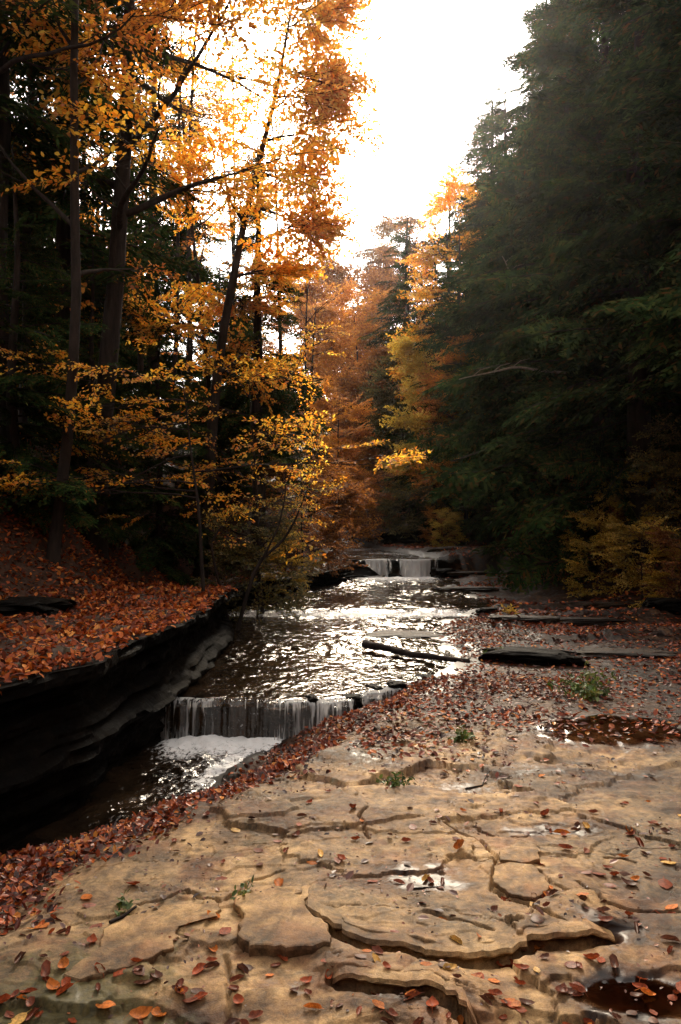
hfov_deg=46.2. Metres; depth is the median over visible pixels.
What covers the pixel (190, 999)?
fallen leaf
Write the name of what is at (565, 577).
bank shrub
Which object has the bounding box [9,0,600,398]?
sky
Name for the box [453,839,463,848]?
fallen leaf
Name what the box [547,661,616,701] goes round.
weed
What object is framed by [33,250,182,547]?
hemlock tree
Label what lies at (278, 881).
fallen leaf
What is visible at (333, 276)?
autumn tree
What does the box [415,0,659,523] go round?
hemlock tree
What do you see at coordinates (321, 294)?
autumn tree
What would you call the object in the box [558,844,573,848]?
fallen leaf
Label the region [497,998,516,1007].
fallen leaf
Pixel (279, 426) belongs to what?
beech sapling
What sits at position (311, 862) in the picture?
fallen leaf
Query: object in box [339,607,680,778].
leaf litter
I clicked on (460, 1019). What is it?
fallen leaf
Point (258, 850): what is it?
fallen leaf
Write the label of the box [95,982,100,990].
fallen leaf
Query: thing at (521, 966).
fallen leaf
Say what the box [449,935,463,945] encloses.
fallen leaf
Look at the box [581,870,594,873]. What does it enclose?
fallen leaf
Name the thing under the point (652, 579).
bank shrub
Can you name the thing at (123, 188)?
beech tree
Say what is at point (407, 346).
autumn tree
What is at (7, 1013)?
fallen leaf
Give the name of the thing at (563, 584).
rock
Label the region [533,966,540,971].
fallen leaf
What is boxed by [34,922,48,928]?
fallen leaf
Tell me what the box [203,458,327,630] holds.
leaning sapling
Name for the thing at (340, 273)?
autumn tree
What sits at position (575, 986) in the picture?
fallen leaf
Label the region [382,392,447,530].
hemlock tree
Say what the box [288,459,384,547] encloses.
autumn shrub
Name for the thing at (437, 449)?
hemlock tree
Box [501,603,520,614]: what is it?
weed
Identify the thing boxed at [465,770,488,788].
stick
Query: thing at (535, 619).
rock
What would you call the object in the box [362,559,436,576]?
waterfall
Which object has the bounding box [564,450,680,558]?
bank shrub
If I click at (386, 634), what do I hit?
rock
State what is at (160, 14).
beech tree
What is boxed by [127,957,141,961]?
fallen leaf
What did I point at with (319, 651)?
creek water
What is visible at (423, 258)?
autumn tree
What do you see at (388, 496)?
autumn shrub
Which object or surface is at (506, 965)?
fallen leaf
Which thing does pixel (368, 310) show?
autumn tree
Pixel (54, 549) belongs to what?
bare tree
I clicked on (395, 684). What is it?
rock
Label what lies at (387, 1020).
fallen leaf
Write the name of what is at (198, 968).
fallen leaf
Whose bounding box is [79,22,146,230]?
bare tree
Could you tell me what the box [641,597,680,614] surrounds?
rock
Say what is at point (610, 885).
fallen leaf
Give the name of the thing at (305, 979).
fallen leaf
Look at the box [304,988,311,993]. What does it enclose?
fallen leaf
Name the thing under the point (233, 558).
autumn shrub
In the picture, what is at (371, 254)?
autumn tree
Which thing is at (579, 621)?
rock
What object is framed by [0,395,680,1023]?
ground
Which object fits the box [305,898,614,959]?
rock edge
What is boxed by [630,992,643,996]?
fallen leaf
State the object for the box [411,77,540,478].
hemlock tree
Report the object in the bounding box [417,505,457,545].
bank shrub
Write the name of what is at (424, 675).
rock
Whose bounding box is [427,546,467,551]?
rock
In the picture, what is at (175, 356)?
bare tree
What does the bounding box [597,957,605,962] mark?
fallen leaf
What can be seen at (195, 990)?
fallen leaf
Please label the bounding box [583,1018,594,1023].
fallen leaf
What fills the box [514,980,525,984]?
fallen leaf
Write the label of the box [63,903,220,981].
stone slab
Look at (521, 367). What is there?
dead branch
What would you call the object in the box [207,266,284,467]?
hemlock tree
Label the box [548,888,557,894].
fallen leaf
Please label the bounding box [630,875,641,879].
fallen leaf
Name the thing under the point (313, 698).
rock
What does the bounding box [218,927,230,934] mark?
fallen leaf
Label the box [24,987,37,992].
fallen leaf
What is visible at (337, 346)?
autumn tree
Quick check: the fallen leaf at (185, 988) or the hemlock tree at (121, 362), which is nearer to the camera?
the fallen leaf at (185, 988)
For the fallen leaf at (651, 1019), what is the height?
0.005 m
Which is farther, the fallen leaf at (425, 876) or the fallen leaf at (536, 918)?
the fallen leaf at (425, 876)
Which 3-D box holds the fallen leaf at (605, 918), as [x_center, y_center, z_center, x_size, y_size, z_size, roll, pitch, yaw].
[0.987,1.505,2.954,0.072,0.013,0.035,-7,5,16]
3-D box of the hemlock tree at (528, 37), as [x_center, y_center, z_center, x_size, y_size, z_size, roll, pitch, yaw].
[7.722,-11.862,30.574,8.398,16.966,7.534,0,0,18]
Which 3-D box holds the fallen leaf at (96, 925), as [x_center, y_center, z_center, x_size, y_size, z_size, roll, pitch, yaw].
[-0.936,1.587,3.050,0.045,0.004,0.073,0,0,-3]
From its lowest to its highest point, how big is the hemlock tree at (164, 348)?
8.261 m
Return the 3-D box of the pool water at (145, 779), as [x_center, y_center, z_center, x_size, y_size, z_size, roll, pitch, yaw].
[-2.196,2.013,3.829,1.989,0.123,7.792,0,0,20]
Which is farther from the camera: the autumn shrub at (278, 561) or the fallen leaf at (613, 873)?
the autumn shrub at (278, 561)
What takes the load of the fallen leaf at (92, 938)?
on the ground
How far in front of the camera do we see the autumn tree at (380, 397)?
32.72 m
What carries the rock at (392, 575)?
on the ground
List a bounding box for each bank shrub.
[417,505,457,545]
[427,507,468,546]
[545,525,602,580]
[557,504,647,597]
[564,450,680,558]
[589,451,680,562]
[591,513,680,607]
[624,413,680,542]
[637,521,680,597]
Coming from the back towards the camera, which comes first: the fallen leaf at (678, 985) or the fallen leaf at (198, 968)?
the fallen leaf at (198, 968)
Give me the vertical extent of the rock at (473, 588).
0.103 m
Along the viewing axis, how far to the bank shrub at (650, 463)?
14.12 m
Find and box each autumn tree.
[245,254,334,488]
[263,275,368,516]
[265,275,379,475]
[290,287,401,463]
[290,375,385,528]
[293,255,377,457]
[296,249,374,400]
[303,240,401,412]
[320,342,404,524]
[330,426,390,530]
[343,349,415,525]
[349,266,417,376]
[350,213,394,406]
[363,196,447,327]
[375,137,487,328]
[375,327,475,537]
[385,163,499,450]
[389,330,487,540]
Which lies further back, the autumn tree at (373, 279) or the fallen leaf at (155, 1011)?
the autumn tree at (373, 279)
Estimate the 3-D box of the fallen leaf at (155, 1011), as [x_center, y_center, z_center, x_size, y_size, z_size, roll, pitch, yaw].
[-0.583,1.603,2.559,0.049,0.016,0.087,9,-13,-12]
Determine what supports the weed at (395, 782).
on the ground
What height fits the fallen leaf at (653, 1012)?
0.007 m
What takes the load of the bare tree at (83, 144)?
on the ground
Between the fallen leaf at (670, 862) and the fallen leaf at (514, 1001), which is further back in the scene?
the fallen leaf at (670, 862)
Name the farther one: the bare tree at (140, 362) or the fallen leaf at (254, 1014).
the bare tree at (140, 362)
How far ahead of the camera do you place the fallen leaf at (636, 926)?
2.95 m
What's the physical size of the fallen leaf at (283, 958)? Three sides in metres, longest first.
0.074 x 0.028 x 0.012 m
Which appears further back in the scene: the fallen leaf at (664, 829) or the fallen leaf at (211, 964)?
the fallen leaf at (664, 829)
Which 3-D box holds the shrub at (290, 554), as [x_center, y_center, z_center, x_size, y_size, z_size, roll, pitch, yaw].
[-4.924,-1.221,18.192,10.364,6.127,11.791,0,0,0]
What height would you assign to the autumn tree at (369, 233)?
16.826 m
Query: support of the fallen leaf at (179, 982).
on the ground
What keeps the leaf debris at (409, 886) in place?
on the ground
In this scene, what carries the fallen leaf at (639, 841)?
on the ground
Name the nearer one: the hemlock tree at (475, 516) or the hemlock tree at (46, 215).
the hemlock tree at (46, 215)
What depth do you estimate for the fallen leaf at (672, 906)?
3.12 m
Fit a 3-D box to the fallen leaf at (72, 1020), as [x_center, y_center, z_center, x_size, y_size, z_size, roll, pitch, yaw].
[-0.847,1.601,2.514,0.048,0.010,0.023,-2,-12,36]
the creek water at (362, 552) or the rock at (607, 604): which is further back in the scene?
the creek water at (362, 552)
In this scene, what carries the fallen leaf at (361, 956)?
on the ground
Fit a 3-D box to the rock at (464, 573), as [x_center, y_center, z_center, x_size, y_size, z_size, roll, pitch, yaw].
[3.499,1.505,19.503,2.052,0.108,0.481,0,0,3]
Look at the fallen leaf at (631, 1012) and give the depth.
2.49 m
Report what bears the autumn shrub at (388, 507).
on the ground
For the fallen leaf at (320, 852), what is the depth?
3.60 m
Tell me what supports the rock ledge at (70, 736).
on the ground
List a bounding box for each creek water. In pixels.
[158,575,511,738]
[328,540,459,559]
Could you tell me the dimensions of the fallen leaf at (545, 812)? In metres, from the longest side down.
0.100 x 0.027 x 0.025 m
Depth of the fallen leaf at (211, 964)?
2.78 m
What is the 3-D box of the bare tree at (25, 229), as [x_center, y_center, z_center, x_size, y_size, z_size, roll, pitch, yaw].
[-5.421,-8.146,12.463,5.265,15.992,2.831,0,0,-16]
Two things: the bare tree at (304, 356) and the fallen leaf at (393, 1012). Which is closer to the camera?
the fallen leaf at (393, 1012)
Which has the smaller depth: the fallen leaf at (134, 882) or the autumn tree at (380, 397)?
the fallen leaf at (134, 882)
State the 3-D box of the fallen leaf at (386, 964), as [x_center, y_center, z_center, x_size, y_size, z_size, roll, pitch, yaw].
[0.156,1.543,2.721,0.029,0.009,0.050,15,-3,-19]
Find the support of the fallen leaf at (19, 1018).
on the ground
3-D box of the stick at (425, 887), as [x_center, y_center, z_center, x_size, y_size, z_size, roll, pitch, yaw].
[0.354,1.558,3.316,0.164,0.012,0.012,0,0,-13]
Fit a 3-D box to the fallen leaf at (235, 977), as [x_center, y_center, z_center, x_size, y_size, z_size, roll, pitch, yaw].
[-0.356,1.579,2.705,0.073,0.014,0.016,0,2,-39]
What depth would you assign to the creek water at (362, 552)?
21.98 m
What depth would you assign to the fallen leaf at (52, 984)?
2.64 m
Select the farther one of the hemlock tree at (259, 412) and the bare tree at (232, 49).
the bare tree at (232, 49)
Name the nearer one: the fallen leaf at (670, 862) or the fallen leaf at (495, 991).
the fallen leaf at (495, 991)
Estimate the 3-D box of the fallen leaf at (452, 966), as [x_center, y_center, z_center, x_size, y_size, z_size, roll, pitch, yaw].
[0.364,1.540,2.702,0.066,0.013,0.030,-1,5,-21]
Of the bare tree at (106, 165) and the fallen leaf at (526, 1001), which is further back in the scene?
the bare tree at (106, 165)
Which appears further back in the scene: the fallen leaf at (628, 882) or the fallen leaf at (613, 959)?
the fallen leaf at (628, 882)
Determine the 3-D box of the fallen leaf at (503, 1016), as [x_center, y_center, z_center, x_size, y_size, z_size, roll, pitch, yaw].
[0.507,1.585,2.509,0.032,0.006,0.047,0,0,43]
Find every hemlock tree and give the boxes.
[0,0,180,434]
[0,146,139,534]
[7,0,211,479]
[8,184,147,431]
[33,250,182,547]
[47,149,185,413]
[101,8,239,420]
[107,328,238,586]
[110,178,205,420]
[130,234,250,438]
[161,267,287,511]
[175,130,334,562]
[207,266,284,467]
[249,386,327,511]
[348,206,433,493]
[372,221,453,453]
[379,226,483,540]
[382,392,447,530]
[405,74,615,536]
[407,78,512,358]
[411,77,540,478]
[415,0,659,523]
[419,0,680,593]
[427,0,555,319]
[444,397,526,545]
[448,18,598,370]
[494,0,680,586]
[505,15,652,428]
[534,1,675,299]
[537,0,680,436]
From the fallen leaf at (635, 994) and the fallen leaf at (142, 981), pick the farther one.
the fallen leaf at (142, 981)
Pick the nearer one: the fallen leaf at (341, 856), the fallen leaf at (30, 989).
the fallen leaf at (30, 989)
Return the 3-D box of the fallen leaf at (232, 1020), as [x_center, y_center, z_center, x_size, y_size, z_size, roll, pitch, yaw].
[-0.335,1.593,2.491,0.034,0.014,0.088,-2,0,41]
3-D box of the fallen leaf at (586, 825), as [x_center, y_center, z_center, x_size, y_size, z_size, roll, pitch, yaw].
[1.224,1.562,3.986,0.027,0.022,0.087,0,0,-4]
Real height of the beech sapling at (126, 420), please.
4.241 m
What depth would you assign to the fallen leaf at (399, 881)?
3.36 m
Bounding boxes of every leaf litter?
[0,449,237,694]
[0,677,449,938]
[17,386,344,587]
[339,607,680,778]
[379,515,678,626]
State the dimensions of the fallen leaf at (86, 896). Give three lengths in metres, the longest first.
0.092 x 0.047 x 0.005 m
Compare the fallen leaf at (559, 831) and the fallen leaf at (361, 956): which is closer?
the fallen leaf at (361, 956)
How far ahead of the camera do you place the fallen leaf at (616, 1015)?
2.46 m
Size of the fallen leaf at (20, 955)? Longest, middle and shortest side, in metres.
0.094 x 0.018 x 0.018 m
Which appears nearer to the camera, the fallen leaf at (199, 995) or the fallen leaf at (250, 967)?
the fallen leaf at (199, 995)
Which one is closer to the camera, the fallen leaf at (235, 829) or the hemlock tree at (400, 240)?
the fallen leaf at (235, 829)
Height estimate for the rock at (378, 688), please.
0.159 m
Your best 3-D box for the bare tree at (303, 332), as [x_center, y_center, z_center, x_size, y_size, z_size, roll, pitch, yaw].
[-1.609,-6.386,20.722,3.621,12.588,3.574,0,0,38]
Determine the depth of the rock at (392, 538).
25.53 m
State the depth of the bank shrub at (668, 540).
12.86 m
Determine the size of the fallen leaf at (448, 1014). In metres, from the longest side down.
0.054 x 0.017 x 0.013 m
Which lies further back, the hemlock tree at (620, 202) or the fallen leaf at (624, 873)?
the hemlock tree at (620, 202)
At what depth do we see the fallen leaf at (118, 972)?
2.72 m
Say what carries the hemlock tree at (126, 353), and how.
on the ground
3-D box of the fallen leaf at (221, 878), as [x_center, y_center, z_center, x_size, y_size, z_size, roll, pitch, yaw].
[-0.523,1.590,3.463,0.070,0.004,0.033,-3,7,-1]
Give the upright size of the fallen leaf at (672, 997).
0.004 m
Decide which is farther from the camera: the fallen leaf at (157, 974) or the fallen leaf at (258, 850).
the fallen leaf at (258, 850)
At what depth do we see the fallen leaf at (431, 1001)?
2.55 m
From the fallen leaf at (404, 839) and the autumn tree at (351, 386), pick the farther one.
the autumn tree at (351, 386)
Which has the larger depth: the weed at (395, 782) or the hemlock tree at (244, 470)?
the hemlock tree at (244, 470)
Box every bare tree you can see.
[0,0,184,566]
[10,17,183,543]
[11,78,52,453]
[55,0,229,451]
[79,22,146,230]
[80,11,258,428]
[96,25,245,443]
[126,7,280,512]
[169,4,299,336]
[209,15,353,491]
[265,255,343,520]
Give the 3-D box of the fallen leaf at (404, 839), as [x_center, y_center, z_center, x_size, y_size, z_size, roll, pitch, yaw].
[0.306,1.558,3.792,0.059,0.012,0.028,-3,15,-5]
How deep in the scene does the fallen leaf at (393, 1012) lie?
2.51 m
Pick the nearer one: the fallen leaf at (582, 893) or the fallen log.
the fallen leaf at (582, 893)
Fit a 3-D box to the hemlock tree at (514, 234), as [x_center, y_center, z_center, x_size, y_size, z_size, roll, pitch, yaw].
[8.142,-9.886,20.699,7.896,16.024,7.063,0,0,-13]
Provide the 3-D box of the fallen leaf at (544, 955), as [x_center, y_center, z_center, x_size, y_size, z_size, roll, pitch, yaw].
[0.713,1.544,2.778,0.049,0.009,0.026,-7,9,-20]
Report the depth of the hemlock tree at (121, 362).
15.44 m
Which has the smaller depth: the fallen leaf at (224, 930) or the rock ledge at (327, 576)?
the fallen leaf at (224, 930)
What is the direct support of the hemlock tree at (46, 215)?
on the ground
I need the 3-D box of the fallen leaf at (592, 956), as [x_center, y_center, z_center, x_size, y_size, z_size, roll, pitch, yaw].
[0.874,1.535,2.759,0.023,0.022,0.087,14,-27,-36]
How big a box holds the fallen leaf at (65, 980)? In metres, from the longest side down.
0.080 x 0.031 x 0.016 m
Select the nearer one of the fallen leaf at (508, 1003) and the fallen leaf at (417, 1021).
the fallen leaf at (417, 1021)
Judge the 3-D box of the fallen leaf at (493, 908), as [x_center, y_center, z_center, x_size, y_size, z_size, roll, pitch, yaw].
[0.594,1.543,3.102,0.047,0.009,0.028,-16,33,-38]
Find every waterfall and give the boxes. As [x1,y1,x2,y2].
[160,681,416,740]
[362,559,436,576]
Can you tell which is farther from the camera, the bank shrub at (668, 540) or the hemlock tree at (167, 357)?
the hemlock tree at (167, 357)
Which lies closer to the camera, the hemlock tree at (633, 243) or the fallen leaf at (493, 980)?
the fallen leaf at (493, 980)
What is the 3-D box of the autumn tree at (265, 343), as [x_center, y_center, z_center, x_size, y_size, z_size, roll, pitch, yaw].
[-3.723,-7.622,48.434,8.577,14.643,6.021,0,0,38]
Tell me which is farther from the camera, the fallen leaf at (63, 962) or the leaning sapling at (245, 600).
the leaning sapling at (245, 600)
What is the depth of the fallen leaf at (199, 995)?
2.62 m
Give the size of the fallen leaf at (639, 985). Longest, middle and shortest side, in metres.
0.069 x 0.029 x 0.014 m
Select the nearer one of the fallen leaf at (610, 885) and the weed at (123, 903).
the weed at (123, 903)
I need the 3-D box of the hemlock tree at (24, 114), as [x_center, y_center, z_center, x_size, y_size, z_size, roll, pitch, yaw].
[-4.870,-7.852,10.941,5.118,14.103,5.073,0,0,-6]
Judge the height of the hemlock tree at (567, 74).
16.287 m
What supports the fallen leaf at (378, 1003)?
on the ground
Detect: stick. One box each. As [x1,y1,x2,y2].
[109,905,136,923]
[413,886,444,888]
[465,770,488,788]
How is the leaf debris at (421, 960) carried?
on the ground
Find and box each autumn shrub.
[190,502,322,622]
[245,445,374,578]
[251,530,324,596]
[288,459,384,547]
[331,466,406,541]
[372,480,438,540]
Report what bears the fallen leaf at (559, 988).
on the ground
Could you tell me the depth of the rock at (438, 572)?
19.48 m
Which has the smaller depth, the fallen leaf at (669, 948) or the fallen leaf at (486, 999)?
the fallen leaf at (486, 999)
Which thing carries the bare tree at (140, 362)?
on the ground
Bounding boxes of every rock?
[0,596,77,618]
[305,694,318,706]
[343,693,363,709]
[345,574,367,577]
[364,630,445,638]
[365,684,384,694]
[380,529,428,544]
[381,573,402,576]
[385,680,406,691]
[415,674,435,679]
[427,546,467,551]
[430,568,460,577]
[432,586,498,591]
[447,571,520,575]
[475,607,516,615]
[478,646,590,665]
[486,615,561,622]
[549,580,590,585]
[549,617,628,625]
[573,647,680,658]
[581,601,641,607]
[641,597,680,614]
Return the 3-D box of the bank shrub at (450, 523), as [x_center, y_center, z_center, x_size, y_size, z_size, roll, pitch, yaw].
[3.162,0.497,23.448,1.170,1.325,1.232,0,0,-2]
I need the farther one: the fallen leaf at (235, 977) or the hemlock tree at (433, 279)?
the hemlock tree at (433, 279)
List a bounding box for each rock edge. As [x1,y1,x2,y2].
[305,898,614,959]
[333,958,476,1023]
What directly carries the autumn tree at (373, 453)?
on the ground
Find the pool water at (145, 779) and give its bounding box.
[0,735,282,854]
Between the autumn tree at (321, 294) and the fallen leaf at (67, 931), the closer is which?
the fallen leaf at (67, 931)
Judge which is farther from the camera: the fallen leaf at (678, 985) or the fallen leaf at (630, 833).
the fallen leaf at (630, 833)
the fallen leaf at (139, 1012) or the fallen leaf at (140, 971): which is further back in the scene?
the fallen leaf at (140, 971)
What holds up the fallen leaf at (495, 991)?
on the ground
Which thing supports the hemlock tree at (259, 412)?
on the ground
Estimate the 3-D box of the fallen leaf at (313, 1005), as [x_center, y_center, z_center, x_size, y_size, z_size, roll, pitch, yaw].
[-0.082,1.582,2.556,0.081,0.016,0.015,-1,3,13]
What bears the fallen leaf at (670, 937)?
on the ground
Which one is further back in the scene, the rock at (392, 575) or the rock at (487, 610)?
the rock at (392, 575)
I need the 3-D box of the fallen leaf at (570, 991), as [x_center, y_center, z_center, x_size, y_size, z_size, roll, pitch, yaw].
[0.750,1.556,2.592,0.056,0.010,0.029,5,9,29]
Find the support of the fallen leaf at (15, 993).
on the ground
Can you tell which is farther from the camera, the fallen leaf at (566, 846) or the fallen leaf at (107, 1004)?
the fallen leaf at (566, 846)
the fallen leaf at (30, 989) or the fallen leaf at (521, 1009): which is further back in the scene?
the fallen leaf at (30, 989)
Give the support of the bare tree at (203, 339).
on the ground
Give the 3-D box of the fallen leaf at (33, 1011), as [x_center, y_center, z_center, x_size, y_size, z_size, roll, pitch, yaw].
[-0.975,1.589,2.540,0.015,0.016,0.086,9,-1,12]
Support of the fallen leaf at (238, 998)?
on the ground
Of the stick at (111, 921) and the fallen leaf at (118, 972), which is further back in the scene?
the stick at (111, 921)
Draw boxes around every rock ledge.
[0,589,237,849]
[226,564,353,606]
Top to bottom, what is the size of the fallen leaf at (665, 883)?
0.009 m
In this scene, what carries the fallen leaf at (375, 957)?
on the ground
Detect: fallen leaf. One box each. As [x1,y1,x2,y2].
[0,993,13,1003]
[4,1010,13,1019]
[8,1010,29,1023]
[10,989,18,996]
[14,950,26,962]
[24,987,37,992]
[26,996,34,1006]
[26,1007,39,1020]
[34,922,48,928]
[35,1010,42,1017]
[41,960,50,982]
[46,977,59,989]
[55,928,66,933]
[55,983,73,995]
[58,956,68,967]
[61,976,70,985]
[65,926,70,933]
[68,1017,76,1022]
[81,894,92,899]
[82,903,95,907]
[87,933,96,946]
[89,923,101,928]
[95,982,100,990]
[96,1000,115,1007]
[113,968,125,976]
[123,1006,152,1019]
[126,881,139,884]
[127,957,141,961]
[132,964,144,974]
[133,977,152,983]
[151,967,162,981]
[151,1006,165,1016]
[175,978,183,992]
[177,985,187,995]
[182,997,197,1001]
[191,988,204,993]
[192,963,206,974]
[192,992,210,999]
[203,957,216,961]
[203,961,219,967]
[209,944,217,951]
[215,876,226,880]
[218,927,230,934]
[224,1017,240,1023]
[226,974,244,983]
[229,985,238,989]
[231,828,239,831]
[233,993,243,1003]
[236,964,252,969]
[237,963,248,974]
[237,1018,248,1023]
[246,1010,262,1018]
[254,848,262,851]
[274,878,283,885]
[278,955,287,960]
[297,976,311,983]
[303,1003,323,1008]
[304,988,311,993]
[307,861,316,864]
[318,849,322,856]
[337,854,345,859]
[354,954,366,957]
[356,1005,361,1015]
[369,998,384,1008]
[370,945,382,953]
[372,953,380,961]
[380,1017,393,1023]
[383,961,390,967]
[386,1008,397,1015]
[392,878,405,883]
[401,837,410,841]
[404,990,422,999]
[409,823,416,829]
[412,1017,423,1023]
[420,961,431,965]
[421,874,429,880]
[426,995,438,1006]
[427,876,433,882]
[438,961,449,966]
[443,963,456,969]
[446,1012,450,1021]
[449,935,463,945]
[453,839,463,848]
[456,1015,463,1023]
[475,971,483,978]
[479,995,491,1005]
[484,988,503,994]
[488,978,500,982]
[490,905,497,911]
[496,959,512,967]
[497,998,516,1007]
[498,1014,506,1020]
[504,998,524,1007]
[513,963,529,968]
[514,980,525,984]
[515,1007,529,1012]
[519,998,534,1004]
[531,914,543,924]
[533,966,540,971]
[539,953,548,958]
[540,808,548,815]
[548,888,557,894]
[553,829,570,832]
[555,983,567,996]
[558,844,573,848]
[563,987,576,993]
[564,961,579,967]
[569,983,586,994]
[572,991,583,995]
[576,892,588,895]
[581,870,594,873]
[582,822,589,827]
[583,953,599,959]
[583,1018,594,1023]
[596,906,611,910]
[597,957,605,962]
[598,916,617,920]
[603,883,616,887]
[609,871,619,874]
[609,953,618,974]
[612,1012,621,1018]
[620,871,630,875]
[621,877,637,884]
[625,830,634,834]
[626,1010,638,1014]
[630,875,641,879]
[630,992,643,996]
[632,982,651,991]
[634,836,643,846]
[634,921,638,932]
[640,987,655,995]
[648,1016,658,1022]
[649,1009,657,1015]
[657,876,672,888]
[659,827,670,831]
[660,861,679,863]
[660,935,679,941]
[665,904,677,908]
[667,945,672,954]
[667,994,676,1000]
[676,980,680,992]
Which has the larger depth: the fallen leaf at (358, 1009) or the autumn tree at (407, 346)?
the autumn tree at (407, 346)
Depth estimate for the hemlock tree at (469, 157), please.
32.94 m
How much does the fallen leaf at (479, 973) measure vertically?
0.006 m
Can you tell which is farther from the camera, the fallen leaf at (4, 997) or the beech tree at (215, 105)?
the beech tree at (215, 105)
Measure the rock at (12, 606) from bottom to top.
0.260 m
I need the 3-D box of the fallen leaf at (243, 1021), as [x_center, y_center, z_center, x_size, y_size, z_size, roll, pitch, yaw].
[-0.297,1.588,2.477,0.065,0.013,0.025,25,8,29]
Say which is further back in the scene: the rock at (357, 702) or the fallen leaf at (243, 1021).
the rock at (357, 702)
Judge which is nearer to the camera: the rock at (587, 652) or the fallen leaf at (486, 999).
the fallen leaf at (486, 999)
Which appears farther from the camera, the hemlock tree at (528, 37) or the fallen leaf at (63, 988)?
the hemlock tree at (528, 37)
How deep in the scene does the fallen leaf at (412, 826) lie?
3.92 m
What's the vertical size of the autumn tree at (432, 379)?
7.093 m
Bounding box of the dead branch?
[459,358,564,379]
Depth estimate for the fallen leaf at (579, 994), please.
2.58 m
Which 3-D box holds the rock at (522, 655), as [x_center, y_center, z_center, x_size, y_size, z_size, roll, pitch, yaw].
[2.081,1.599,8.596,1.186,0.259,0.484,0,0,20]
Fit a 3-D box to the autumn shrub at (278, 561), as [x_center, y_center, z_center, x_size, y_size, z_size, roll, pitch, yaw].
[-1.169,1.123,15.522,1.533,1.735,1.613,0,0,-28]
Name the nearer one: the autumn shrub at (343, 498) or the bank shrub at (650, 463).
the bank shrub at (650, 463)
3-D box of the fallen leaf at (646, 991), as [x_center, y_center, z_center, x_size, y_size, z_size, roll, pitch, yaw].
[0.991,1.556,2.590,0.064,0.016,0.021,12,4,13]
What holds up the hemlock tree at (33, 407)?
on the ground
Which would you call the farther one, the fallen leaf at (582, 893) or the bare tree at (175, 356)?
the bare tree at (175, 356)
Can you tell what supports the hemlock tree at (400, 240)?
on the ground
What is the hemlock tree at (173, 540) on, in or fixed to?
on the ground
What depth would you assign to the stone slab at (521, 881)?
3.31 m
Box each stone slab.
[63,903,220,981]
[233,885,331,958]
[492,862,548,900]
[499,846,539,864]
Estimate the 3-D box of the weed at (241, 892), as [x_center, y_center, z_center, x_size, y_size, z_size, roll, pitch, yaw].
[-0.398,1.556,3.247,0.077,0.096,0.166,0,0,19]
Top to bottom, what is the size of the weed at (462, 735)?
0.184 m
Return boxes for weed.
[114,889,139,916]
[229,875,253,899]
[375,768,414,786]
[447,724,475,742]
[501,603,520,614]
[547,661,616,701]
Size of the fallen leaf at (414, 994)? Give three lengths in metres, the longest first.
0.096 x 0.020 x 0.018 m
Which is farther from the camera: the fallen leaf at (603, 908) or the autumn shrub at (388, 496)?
the autumn shrub at (388, 496)
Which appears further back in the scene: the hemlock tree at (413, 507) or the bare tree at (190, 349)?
the hemlock tree at (413, 507)
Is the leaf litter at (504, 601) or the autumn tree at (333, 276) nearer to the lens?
the leaf litter at (504, 601)
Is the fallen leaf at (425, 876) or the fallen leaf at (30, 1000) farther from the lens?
the fallen leaf at (425, 876)
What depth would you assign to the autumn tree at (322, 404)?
29.78 m
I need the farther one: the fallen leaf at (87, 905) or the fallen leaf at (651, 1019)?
the fallen leaf at (87, 905)
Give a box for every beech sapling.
[0,340,430,592]
[148,336,350,613]
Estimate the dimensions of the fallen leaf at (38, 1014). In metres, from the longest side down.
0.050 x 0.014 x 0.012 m
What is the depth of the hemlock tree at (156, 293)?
21.73 m
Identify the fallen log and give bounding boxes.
[362,640,469,662]
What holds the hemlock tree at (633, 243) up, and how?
on the ground
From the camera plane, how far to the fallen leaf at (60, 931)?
3.00 m
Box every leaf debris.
[0,709,679,1023]
[21,708,676,938]
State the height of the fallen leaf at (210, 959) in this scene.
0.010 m
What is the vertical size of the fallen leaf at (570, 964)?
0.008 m
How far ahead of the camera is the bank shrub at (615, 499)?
15.10 m
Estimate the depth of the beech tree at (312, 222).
14.40 m
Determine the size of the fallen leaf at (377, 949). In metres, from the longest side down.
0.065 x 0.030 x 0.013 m
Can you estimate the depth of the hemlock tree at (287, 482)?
21.95 m
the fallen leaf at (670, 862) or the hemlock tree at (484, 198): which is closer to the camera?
the fallen leaf at (670, 862)
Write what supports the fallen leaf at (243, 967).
on the ground
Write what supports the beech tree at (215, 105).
on the ground
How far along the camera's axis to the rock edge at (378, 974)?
2.66 m
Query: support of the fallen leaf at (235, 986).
on the ground
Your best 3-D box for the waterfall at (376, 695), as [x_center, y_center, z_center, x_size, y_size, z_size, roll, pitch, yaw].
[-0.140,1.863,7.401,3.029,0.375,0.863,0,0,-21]
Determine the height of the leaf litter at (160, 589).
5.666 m
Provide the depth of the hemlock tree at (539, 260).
18.03 m
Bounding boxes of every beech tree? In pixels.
[0,0,255,512]
[1,0,349,565]
[81,0,388,581]
[160,72,308,442]
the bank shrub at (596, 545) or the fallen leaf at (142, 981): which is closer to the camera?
the fallen leaf at (142, 981)
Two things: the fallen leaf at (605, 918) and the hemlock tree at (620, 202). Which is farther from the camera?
the hemlock tree at (620, 202)
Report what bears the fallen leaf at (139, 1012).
on the ground
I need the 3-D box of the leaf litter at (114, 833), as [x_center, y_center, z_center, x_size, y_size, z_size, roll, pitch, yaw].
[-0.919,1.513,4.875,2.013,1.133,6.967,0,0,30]
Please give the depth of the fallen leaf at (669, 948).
2.81 m
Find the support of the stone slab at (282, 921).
on the ground

